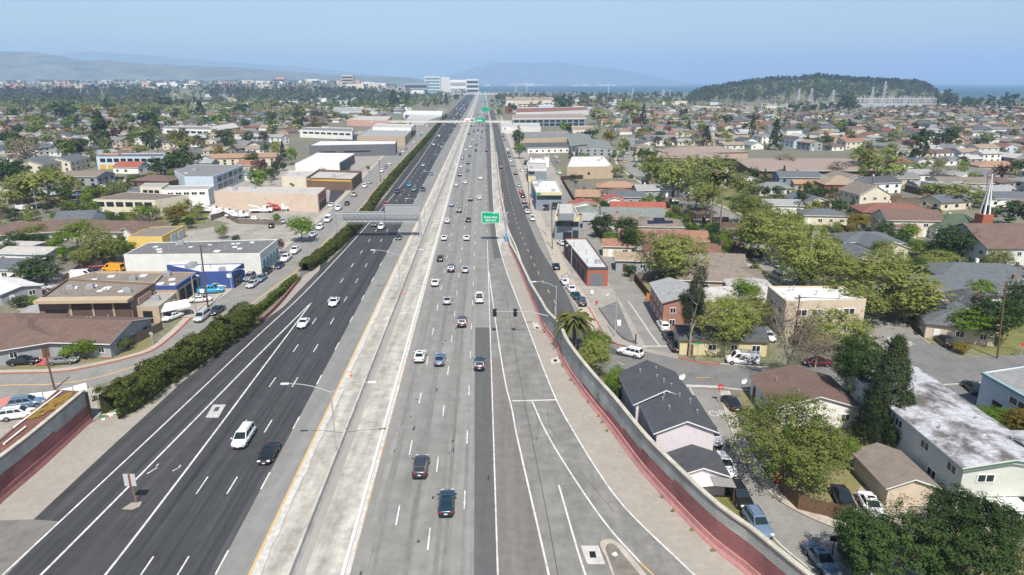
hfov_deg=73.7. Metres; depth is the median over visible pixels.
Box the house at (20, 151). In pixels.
[12,147,26,153]
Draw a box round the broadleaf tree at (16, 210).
[0,208,19,213]
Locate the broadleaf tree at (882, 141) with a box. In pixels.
[875,138,886,142]
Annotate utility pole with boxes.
[43,348,55,389]
[200,245,208,307]
[527,169,530,209]
[551,206,555,248]
[793,295,805,345]
[996,281,1012,357]
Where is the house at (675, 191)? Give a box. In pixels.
[671,182,698,196]
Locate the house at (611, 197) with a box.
[600,193,625,202]
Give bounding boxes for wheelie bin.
[726,439,733,448]
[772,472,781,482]
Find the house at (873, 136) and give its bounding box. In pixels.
[866,135,882,138]
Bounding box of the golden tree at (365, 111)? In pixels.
[361,109,369,115]
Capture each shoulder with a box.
[0,519,58,574]
[215,94,476,574]
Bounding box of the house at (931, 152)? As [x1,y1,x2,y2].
[910,149,934,157]
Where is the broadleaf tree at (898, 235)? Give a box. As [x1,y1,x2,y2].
[888,228,911,245]
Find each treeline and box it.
[0,79,399,90]
[0,83,167,101]
[0,96,411,112]
[0,98,269,112]
[6,93,192,101]
[38,89,83,101]
[86,81,299,95]
[208,83,410,102]
[344,95,404,105]
[362,89,441,105]
[495,91,698,103]
[528,97,614,106]
[554,97,695,106]
[693,99,839,106]
[788,101,861,111]
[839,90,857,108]
[931,88,960,104]
[942,96,1023,104]
[961,92,1019,106]
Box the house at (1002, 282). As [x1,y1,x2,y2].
[970,274,1023,307]
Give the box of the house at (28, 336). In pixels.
[0,316,55,365]
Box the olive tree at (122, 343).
[117,336,133,349]
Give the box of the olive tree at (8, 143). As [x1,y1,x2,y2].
[2,136,24,152]
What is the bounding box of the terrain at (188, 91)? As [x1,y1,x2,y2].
[0,83,434,107]
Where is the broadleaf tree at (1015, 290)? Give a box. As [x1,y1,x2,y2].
[1000,278,1023,321]
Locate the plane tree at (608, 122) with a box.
[604,120,612,126]
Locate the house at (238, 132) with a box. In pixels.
[230,130,253,135]
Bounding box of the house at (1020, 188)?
[1016,185,1023,190]
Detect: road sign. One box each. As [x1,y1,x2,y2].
[123,474,136,502]
[830,536,839,555]
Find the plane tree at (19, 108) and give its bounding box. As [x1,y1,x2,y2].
[8,104,22,112]
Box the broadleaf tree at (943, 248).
[924,238,958,256]
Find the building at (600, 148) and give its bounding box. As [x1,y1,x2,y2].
[577,139,612,156]
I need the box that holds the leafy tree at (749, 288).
[731,277,764,295]
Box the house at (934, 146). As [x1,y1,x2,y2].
[915,144,944,148]
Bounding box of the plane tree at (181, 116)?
[178,111,185,120]
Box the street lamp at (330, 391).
[280,381,375,450]
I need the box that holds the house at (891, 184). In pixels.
[853,174,902,192]
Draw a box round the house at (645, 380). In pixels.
[618,360,690,426]
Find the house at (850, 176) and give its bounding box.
[824,170,861,180]
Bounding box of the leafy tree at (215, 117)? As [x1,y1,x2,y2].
[207,114,224,121]
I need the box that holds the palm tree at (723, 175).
[714,170,735,222]
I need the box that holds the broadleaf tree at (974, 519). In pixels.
[893,482,1023,574]
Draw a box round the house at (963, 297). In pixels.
[944,289,998,332]
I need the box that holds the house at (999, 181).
[988,174,1016,186]
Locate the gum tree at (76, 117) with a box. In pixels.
[72,115,79,121]
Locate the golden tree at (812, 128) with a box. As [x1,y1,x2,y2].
[809,126,818,130]
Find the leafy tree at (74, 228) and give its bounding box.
[54,218,93,247]
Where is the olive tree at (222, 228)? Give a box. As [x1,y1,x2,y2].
[214,224,228,235]
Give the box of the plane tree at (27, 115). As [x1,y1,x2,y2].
[21,114,29,121]
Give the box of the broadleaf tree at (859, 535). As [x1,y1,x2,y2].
[828,491,966,574]
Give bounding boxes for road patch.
[205,405,224,417]
[474,327,496,574]
[485,115,501,257]
[492,358,547,574]
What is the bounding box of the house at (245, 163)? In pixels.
[235,160,267,169]
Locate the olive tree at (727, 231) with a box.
[719,226,733,236]
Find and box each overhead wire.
[198,162,375,246]
[801,283,1009,297]
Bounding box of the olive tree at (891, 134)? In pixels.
[887,131,899,141]
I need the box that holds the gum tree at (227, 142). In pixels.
[223,140,232,145]
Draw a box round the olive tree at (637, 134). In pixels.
[635,130,644,138]
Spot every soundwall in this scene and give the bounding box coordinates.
[0,390,92,503]
[495,152,813,574]
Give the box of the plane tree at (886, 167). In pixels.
[870,154,908,174]
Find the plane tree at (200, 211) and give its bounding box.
[189,207,206,219]
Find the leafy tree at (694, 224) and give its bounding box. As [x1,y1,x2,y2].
[683,222,697,229]
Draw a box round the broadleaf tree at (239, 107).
[232,104,250,111]
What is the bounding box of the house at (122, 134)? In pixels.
[109,132,127,136]
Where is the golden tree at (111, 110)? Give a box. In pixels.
[106,106,119,116]
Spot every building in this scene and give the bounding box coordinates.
[0,390,92,452]
[6,84,27,87]
[33,279,155,316]
[57,82,72,85]
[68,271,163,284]
[69,84,85,87]
[98,80,112,83]
[128,187,139,191]
[129,81,146,84]
[136,292,177,322]
[157,83,169,87]
[163,126,210,135]
[170,83,182,86]
[211,123,239,132]
[244,80,255,83]
[256,81,271,84]
[258,85,274,88]
[275,77,286,81]
[282,170,316,186]
[295,153,354,170]
[300,127,353,139]
[305,79,320,82]
[306,169,361,190]
[333,107,377,114]
[341,75,354,86]
[346,84,364,88]
[347,116,391,125]
[372,123,414,131]
[403,111,442,118]
[404,83,427,91]
[406,115,441,125]
[408,90,424,93]
[424,76,440,92]
[441,77,449,92]
[450,80,466,92]
[466,79,478,92]
[501,123,540,132]
[506,101,517,112]
[512,114,585,126]
[516,107,588,114]
[520,132,568,143]
[521,142,569,152]
[527,162,546,181]
[530,155,548,166]
[531,180,561,210]
[538,105,553,107]
[554,203,579,239]
[563,238,607,285]
[567,133,591,154]
[567,156,612,178]
[571,126,593,137]
[577,139,612,156]
[654,146,747,157]
[656,152,729,161]
[671,101,686,104]
[696,106,719,108]
[708,102,719,104]
[722,158,880,178]
[759,106,777,108]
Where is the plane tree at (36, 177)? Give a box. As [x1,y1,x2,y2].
[2,168,79,204]
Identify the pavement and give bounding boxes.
[0,318,188,373]
[183,109,439,316]
[499,114,600,333]
[614,137,875,348]
[635,138,940,343]
[721,390,945,574]
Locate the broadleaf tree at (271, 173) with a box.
[267,168,279,178]
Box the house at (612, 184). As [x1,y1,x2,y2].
[595,179,635,193]
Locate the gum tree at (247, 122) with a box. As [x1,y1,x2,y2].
[241,118,250,125]
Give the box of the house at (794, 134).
[789,132,807,137]
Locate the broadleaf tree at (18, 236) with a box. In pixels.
[2,228,28,242]
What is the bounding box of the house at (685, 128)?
[671,126,688,129]
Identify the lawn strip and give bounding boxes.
[617,137,883,349]
[633,137,936,343]
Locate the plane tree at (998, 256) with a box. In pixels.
[980,249,1017,264]
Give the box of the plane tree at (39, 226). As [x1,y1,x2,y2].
[14,223,46,234]
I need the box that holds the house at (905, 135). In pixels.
[899,133,914,137]
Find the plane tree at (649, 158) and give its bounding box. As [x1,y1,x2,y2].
[636,154,664,175]
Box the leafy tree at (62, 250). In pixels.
[53,245,72,260]
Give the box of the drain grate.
[589,551,595,557]
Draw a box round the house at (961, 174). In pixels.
[942,169,973,176]
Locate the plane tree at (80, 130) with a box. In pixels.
[72,125,83,134]
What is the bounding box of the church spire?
[973,174,993,222]
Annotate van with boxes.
[14,204,32,209]
[68,268,91,277]
[101,262,125,270]
[323,214,331,221]
[725,349,760,365]
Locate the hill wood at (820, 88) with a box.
[687,72,940,100]
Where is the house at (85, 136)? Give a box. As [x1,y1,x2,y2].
[82,133,105,139]
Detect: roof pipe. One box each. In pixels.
[3,426,26,444]
[13,391,61,427]
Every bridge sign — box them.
[464,118,473,121]
[475,118,484,121]
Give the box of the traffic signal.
[493,306,555,316]
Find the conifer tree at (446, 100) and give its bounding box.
[443,94,448,105]
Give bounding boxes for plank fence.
[15,198,35,204]
[33,195,53,202]
[60,254,114,281]
[77,252,104,264]
[126,321,162,347]
[210,211,281,224]
[561,175,582,179]
[562,178,650,295]
[630,270,674,280]
[646,292,649,300]
[660,197,676,201]
[670,207,691,211]
[677,197,700,201]
[690,210,706,213]
[691,214,712,218]
[692,208,706,212]
[707,222,736,227]
[712,217,728,221]
[718,240,741,245]
[721,245,745,251]
[733,251,762,257]
[734,248,763,254]
[780,478,851,518]
[890,195,901,199]
[892,197,917,201]
[895,199,919,203]
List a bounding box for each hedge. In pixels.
[90,301,261,418]
[253,274,299,318]
[298,174,395,270]
[388,114,446,180]
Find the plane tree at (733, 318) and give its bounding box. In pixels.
[679,289,763,348]
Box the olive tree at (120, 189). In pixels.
[113,184,126,192]
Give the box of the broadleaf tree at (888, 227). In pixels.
[875,219,895,233]
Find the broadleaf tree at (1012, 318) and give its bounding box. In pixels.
[963,290,1023,342]
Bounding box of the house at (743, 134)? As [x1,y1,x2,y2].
[732,132,749,137]
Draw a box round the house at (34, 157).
[20,155,51,161]
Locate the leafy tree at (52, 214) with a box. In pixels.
[47,212,56,218]
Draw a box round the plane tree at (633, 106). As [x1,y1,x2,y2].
[615,100,642,114]
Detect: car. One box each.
[0,404,34,421]
[5,355,40,366]
[6,394,46,407]
[39,283,53,290]
[44,354,79,365]
[162,311,183,321]
[188,295,212,302]
[193,308,210,321]
[206,283,225,288]
[210,305,225,314]
[230,421,255,448]
[243,271,255,280]
[245,279,258,287]
[255,274,267,281]
[257,441,279,463]
[261,267,272,274]
[268,223,274,227]
[273,261,284,268]
[297,318,309,327]
[308,231,316,236]
[316,223,323,229]
[328,297,339,306]
[377,223,384,229]
[395,234,401,239]
[412,454,429,477]
[414,350,426,362]
[431,279,439,285]
[433,353,445,365]
[436,255,443,260]
[437,489,456,516]
[441,235,447,239]
[442,296,452,303]
[447,264,455,271]
[456,316,467,326]
[461,266,469,272]
[463,235,469,239]
[473,356,485,369]
[552,263,559,269]
[557,240,563,245]
[560,278,569,284]
[565,284,576,291]
[570,291,580,299]
[575,296,586,305]
[616,345,644,358]
[656,319,669,330]
[662,330,673,340]
[667,340,678,351]
[713,427,723,446]
[717,450,737,477]
[721,394,742,411]
[725,478,753,508]
[742,504,774,539]
[766,330,775,341]
[773,265,785,274]
[801,356,833,366]
[802,540,841,574]
[830,483,856,510]
[856,490,884,519]
[933,334,953,346]
[961,380,979,394]
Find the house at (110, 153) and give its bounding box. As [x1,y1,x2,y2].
[100,153,120,154]
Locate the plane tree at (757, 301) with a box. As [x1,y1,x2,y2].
[738,293,772,322]
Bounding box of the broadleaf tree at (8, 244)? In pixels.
[0,240,19,248]
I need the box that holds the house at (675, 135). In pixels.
[665,133,679,136]
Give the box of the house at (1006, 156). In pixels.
[1001,152,1023,160]
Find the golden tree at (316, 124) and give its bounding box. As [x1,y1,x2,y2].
[308,121,326,126]
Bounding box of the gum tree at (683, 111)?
[679,108,687,114]
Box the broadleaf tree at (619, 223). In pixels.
[613,215,640,231]
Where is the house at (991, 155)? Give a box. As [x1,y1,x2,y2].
[969,150,1002,160]
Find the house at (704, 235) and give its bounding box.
[617,229,710,249]
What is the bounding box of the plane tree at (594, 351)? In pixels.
[578,336,612,374]
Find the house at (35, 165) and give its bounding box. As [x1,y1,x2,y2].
[21,157,61,174]
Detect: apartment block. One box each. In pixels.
[93,192,189,216]
[96,153,166,168]
[140,183,168,193]
[161,185,214,205]
[174,165,243,190]
[506,97,553,107]
[764,285,865,337]
[843,362,1023,509]
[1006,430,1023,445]
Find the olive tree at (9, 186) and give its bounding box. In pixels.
[0,176,15,190]
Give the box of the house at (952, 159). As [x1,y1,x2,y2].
[932,156,960,165]
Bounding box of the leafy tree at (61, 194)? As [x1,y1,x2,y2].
[55,186,72,199]
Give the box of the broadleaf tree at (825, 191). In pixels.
[818,185,834,198]
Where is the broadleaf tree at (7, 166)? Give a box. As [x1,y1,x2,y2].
[0,154,31,181]
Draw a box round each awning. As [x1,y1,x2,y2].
[692,476,735,504]
[986,497,1023,511]
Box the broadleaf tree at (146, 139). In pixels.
[138,130,156,149]
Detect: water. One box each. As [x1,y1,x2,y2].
[479,84,1023,94]
[944,95,1023,99]
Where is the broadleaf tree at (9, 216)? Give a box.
[4,212,23,219]
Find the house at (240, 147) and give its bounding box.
[226,144,247,151]
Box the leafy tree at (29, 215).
[22,212,34,218]
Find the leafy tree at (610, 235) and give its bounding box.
[605,232,617,237]
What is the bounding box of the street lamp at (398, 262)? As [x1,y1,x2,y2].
[371,249,423,290]
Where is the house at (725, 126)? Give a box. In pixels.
[716,124,732,129]
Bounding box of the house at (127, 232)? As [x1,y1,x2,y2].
[119,224,149,241]
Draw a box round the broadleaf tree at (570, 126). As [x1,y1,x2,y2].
[565,124,572,131]
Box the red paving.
[35,357,48,364]
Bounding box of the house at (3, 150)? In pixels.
[0,145,8,153]
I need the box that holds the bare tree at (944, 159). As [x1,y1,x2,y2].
[937,155,950,161]
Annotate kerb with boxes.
[0,317,191,373]
[192,126,417,317]
[251,105,472,574]
[345,108,474,574]
[588,306,625,345]
[598,307,637,343]
[619,157,884,348]
[632,156,929,343]
[680,358,719,364]
[686,382,980,390]
[689,387,815,574]
[720,363,767,367]
[729,391,957,573]
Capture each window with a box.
[1,272,7,276]
[9,351,17,358]
[28,289,35,294]
[45,310,67,315]
[97,346,104,352]
[143,311,153,322]
[234,275,237,286]
[237,273,240,284]
[552,202,561,208]
[573,230,577,237]
[669,319,674,324]
[670,308,675,312]
[708,344,716,350]
[730,345,737,350]
[751,345,760,351]
[795,309,807,315]
[811,309,823,314]
[841,414,849,421]
[843,308,855,314]
[894,416,903,429]
[919,437,929,452]
[926,465,936,480]
[946,460,957,476]
[955,331,964,337]
[976,474,995,482]
[979,334,986,339]
[1007,394,1023,408]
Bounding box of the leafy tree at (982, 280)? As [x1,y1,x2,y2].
[963,278,997,292]
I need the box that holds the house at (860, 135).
[846,134,867,137]
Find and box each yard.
[13,335,152,369]
[107,211,209,225]
[610,377,742,516]
[634,279,659,301]
[684,344,770,357]
[715,186,821,235]
[739,391,876,503]
[911,532,1023,574]
[960,323,1023,354]
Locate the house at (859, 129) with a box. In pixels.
[844,126,866,132]
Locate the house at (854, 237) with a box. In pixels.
[830,231,905,245]
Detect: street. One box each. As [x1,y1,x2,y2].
[0,109,446,407]
[494,110,582,326]
[559,185,678,354]
[576,342,1023,389]
[620,137,921,349]
[691,388,927,574]
[888,339,970,383]
[945,384,1005,426]
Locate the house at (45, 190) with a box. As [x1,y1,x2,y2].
[33,183,73,194]
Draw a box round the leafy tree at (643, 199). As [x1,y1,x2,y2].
[639,196,652,201]
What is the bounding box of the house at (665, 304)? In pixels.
[649,277,700,329]
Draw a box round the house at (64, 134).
[52,131,75,137]
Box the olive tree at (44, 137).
[39,133,53,142]
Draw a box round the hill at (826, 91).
[685,73,938,102]
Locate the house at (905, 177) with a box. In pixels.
[882,172,920,184]
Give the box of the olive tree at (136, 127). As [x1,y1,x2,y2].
[131,126,140,132]
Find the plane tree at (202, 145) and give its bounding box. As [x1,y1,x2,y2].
[198,141,208,148]
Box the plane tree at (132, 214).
[124,212,137,220]
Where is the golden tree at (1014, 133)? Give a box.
[1010,129,1019,135]
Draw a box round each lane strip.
[11,307,294,574]
[27,307,302,574]
[113,134,357,574]
[121,307,316,574]
[128,200,379,574]
[148,134,442,574]
[157,134,443,574]
[165,134,444,574]
[185,134,447,574]
[194,135,447,574]
[202,134,449,574]
[351,116,472,574]
[366,117,473,574]
[370,115,474,574]
[403,117,476,574]
[432,127,477,574]
[441,126,478,574]
[449,115,480,574]
[464,123,481,574]
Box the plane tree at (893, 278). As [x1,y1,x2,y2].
[813,250,957,316]
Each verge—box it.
[0,94,464,519]
[485,92,511,255]
[502,256,744,574]
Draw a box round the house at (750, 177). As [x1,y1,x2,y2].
[728,174,756,180]
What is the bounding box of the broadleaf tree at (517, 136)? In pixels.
[512,124,524,149]
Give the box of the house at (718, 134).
[714,131,734,137]
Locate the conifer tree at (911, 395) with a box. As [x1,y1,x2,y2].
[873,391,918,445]
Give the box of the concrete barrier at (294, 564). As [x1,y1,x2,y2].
[286,104,474,574]
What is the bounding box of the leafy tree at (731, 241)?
[723,237,733,244]
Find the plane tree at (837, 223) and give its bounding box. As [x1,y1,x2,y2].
[831,221,841,226]
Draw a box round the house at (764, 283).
[723,277,772,302]
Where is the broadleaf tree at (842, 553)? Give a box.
[834,539,885,573]
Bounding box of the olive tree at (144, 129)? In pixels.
[133,123,162,140]
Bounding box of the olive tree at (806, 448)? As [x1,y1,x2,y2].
[720,388,862,493]
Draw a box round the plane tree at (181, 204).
[172,201,187,215]
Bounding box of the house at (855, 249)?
[834,241,888,269]
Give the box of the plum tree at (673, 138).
[666,137,676,145]
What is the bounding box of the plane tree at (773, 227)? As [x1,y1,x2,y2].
[733,206,816,262]
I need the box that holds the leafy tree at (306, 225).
[286,215,315,241]
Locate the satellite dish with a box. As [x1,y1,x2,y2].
[679,373,684,379]
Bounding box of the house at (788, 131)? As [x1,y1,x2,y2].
[780,127,801,134]
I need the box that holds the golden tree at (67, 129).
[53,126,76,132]
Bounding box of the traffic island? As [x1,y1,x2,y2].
[600,539,645,574]
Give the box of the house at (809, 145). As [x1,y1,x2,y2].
[797,139,822,150]
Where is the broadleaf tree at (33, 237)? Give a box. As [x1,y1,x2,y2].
[29,234,36,240]
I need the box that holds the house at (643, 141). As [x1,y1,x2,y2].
[635,139,655,145]
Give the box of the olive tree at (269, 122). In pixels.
[262,118,273,124]
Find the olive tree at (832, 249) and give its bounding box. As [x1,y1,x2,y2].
[810,234,846,276]
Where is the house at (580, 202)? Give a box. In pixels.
[568,198,599,207]
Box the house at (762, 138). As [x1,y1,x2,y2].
[752,133,771,143]
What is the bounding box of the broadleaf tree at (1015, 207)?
[991,200,1023,222]
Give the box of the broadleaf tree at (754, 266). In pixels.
[750,264,757,268]
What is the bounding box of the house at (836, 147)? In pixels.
[822,142,843,150]
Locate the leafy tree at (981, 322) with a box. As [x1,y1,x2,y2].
[947,304,996,336]
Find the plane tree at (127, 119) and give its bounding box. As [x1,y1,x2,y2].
[120,116,129,124]
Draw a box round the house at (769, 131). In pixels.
[763,130,785,134]
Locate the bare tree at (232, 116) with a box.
[225,111,240,121]
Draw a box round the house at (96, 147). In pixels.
[84,145,107,149]
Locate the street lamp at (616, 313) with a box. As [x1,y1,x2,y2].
[606,293,616,336]
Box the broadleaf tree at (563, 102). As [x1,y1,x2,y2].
[554,94,574,106]
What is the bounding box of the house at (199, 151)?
[185,148,202,155]
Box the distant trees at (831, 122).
[23,92,1023,175]
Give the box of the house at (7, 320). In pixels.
[0,313,67,331]
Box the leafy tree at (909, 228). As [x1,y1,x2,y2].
[897,223,923,240]
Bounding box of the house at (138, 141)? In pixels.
[134,135,158,144]
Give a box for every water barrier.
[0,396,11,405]
[30,392,43,396]
[43,390,56,398]
[73,383,86,390]
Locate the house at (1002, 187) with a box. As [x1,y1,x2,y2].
[951,185,1016,193]
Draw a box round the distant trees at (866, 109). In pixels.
[4,91,1019,198]
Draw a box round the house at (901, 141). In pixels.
[899,139,922,147]
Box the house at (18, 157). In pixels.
[0,153,37,161]
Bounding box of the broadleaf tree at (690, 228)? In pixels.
[686,225,696,229]
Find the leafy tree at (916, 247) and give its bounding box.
[906,238,939,254]
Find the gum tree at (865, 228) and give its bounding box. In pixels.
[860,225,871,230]
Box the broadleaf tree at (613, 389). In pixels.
[597,383,621,399]
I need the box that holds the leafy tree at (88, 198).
[80,194,94,202]
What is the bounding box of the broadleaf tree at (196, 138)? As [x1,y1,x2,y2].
[192,134,204,146]
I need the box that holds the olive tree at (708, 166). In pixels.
[690,155,727,185]
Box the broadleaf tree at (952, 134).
[934,126,960,143]
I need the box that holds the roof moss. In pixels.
[23,392,73,418]
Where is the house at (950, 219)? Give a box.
[928,212,973,238]
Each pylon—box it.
[809,88,813,102]
[880,81,886,104]
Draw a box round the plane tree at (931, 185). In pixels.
[916,183,953,196]
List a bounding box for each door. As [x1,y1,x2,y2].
[41,346,49,357]
[72,304,92,315]
[94,304,113,315]
[115,303,131,316]
[170,233,176,241]
[178,229,183,239]
[266,255,269,266]
[269,252,272,265]
[272,250,275,262]
[275,247,278,260]
[590,274,602,285]
[608,249,611,256]
[687,344,693,354]
[752,386,755,399]
[932,329,939,338]
[991,400,1001,417]
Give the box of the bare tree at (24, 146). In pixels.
[6,136,48,157]
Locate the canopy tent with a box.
[161,299,191,319]
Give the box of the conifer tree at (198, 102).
[194,99,204,114]
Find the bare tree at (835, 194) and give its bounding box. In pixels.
[831,191,838,198]
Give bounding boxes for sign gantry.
[334,204,420,237]
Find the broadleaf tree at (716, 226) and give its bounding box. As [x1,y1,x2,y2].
[710,221,720,233]
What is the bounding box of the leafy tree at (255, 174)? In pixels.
[247,167,267,186]
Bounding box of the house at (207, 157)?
[202,153,221,158]
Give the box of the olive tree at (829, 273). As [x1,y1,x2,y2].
[822,254,873,286]
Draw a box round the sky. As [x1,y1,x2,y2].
[0,0,1023,83]
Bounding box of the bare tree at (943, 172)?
[929,165,953,175]
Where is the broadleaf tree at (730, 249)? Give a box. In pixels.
[727,247,734,252]
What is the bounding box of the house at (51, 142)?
[39,138,56,143]
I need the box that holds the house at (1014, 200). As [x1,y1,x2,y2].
[1005,198,1023,214]
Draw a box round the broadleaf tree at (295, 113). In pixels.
[288,109,299,117]
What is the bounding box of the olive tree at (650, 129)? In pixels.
[645,127,654,131]
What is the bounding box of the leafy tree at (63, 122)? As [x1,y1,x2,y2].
[60,120,69,126]
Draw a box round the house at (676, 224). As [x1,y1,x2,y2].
[633,216,684,229]
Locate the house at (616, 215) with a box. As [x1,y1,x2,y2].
[606,210,639,228]
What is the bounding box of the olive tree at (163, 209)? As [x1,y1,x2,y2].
[161,205,177,217]
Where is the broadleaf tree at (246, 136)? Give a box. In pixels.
[239,131,254,140]
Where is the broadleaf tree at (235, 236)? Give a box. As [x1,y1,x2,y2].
[231,234,240,239]
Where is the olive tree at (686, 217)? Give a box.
[682,213,691,223]
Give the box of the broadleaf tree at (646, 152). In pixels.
[631,146,652,158]
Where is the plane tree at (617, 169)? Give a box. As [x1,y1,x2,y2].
[609,163,624,176]
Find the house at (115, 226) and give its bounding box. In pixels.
[63,220,171,240]
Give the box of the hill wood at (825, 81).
[693,74,938,99]
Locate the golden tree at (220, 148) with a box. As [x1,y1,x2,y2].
[210,144,224,153]
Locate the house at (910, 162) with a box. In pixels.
[883,157,916,172]
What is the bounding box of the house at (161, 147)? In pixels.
[146,143,162,149]
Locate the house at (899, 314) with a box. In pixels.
[888,278,948,316]
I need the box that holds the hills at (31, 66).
[0,51,424,86]
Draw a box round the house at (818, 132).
[809,130,830,135]
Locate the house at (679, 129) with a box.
[668,128,684,130]
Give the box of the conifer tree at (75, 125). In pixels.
[73,118,78,131]
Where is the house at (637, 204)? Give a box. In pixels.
[609,200,666,210]
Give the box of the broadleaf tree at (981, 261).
[968,257,985,262]
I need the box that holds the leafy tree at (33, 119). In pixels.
[30,115,43,120]
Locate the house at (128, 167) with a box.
[112,161,150,173]
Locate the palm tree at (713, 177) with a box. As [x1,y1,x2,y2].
[706,170,720,222]
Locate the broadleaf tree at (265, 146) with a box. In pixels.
[259,142,270,151]
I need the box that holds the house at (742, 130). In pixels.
[735,129,755,134]
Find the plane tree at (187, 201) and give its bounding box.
[181,199,192,211]
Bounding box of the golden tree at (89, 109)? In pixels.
[79,105,93,113]
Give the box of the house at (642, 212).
[600,206,665,217]
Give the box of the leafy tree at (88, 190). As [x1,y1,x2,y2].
[81,187,96,195]
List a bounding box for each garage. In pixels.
[666,444,730,495]
[850,442,940,505]
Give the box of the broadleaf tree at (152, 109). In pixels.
[149,108,158,112]
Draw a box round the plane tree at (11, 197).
[0,178,36,204]
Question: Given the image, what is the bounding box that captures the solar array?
[647,218,672,222]
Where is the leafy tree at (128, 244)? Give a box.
[124,240,138,247]
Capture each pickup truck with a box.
[86,261,106,268]
[196,284,224,293]
[280,253,291,261]
[290,246,300,253]
[335,205,341,210]
[474,291,484,302]
[529,214,534,220]
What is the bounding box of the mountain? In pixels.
[442,62,696,83]
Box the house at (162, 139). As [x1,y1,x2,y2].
[155,138,165,141]
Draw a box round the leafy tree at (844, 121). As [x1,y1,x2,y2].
[837,119,848,126]
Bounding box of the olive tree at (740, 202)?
[727,189,764,221]
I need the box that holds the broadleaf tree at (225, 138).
[220,134,231,143]
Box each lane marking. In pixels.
[0,133,427,385]
[2,101,461,574]
[40,303,310,574]
[104,302,311,574]
[140,114,454,574]
[177,149,436,574]
[215,114,463,573]
[248,97,475,574]
[355,96,478,553]
[395,137,470,524]
[427,107,479,549]
[464,138,479,508]
[485,96,694,574]
[487,243,498,574]
[489,273,549,574]
[497,132,555,303]
[512,399,554,400]
[532,401,639,561]
[558,485,585,574]
[628,301,660,346]
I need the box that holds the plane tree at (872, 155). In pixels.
[847,147,891,168]
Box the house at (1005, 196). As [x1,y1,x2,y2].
[971,189,1023,206]
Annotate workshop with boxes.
[124,239,279,273]
[155,271,199,300]
[167,261,244,287]
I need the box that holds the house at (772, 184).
[751,182,794,195]
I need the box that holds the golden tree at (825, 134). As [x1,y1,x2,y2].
[820,131,829,138]
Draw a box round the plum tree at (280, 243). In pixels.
[278,238,284,250]
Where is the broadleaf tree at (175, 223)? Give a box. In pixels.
[171,221,180,225]
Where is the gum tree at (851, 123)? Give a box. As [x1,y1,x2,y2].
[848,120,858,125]
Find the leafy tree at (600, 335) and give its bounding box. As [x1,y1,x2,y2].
[583,326,612,363]
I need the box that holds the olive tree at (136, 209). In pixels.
[129,203,147,215]
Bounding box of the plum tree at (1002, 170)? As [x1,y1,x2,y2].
[990,163,1013,177]
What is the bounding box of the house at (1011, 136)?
[1004,135,1021,138]
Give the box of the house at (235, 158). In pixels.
[211,152,278,164]
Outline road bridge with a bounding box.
[442,93,498,95]
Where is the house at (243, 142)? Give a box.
[234,140,253,145]
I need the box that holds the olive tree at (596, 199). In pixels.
[591,196,601,203]
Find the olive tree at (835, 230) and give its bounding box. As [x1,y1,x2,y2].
[830,225,839,232]
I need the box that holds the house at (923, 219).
[871,209,943,236]
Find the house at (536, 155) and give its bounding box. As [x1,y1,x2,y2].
[527,153,548,161]
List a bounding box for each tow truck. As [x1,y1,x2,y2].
[198,205,222,212]
[210,207,235,214]
[224,209,249,217]
[248,204,273,212]
[267,203,288,210]
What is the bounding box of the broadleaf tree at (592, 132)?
[583,128,600,136]
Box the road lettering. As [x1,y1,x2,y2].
[706,410,724,415]
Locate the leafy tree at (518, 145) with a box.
[513,142,525,158]
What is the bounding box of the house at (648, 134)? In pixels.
[638,133,655,138]
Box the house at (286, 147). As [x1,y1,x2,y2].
[265,145,292,154]
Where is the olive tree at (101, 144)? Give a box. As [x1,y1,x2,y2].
[97,136,113,149]
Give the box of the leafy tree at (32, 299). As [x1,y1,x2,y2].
[25,295,37,304]
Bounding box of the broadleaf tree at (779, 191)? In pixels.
[772,185,785,194]
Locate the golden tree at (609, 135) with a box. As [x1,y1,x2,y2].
[602,129,618,143]
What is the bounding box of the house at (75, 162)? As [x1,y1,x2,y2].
[53,154,90,171]
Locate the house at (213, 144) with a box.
[203,142,226,148]
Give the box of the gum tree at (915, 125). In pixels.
[911,123,918,127]
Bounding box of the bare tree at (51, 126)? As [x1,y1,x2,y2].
[45,123,57,129]
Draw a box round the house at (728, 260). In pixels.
[678,251,747,267]
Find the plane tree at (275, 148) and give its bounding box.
[267,142,279,152]
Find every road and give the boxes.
[7,94,474,574]
[350,91,489,574]
[484,94,692,574]
[489,110,574,313]
[549,310,628,357]
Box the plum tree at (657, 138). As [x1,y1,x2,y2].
[653,136,662,147]
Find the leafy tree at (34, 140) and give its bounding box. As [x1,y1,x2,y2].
[26,136,38,144]
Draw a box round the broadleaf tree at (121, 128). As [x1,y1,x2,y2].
[118,123,126,130]
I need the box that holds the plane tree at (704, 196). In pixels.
[691,181,725,214]
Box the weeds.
[544,331,715,551]
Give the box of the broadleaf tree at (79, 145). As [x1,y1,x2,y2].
[51,133,87,153]
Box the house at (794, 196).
[784,191,831,208]
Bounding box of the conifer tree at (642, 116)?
[638,104,646,123]
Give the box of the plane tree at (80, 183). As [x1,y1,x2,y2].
[73,178,84,189]
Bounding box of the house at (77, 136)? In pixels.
[67,135,82,138]
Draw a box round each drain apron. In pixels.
[532,322,540,329]
[551,357,560,363]
[581,546,604,563]
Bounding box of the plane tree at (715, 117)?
[710,113,722,121]
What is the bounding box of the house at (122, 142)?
[107,137,132,147]
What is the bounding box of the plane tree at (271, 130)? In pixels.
[266,125,278,133]
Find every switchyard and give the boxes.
[855,96,936,105]
[856,96,936,107]
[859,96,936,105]
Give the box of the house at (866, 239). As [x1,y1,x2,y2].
[856,232,910,258]

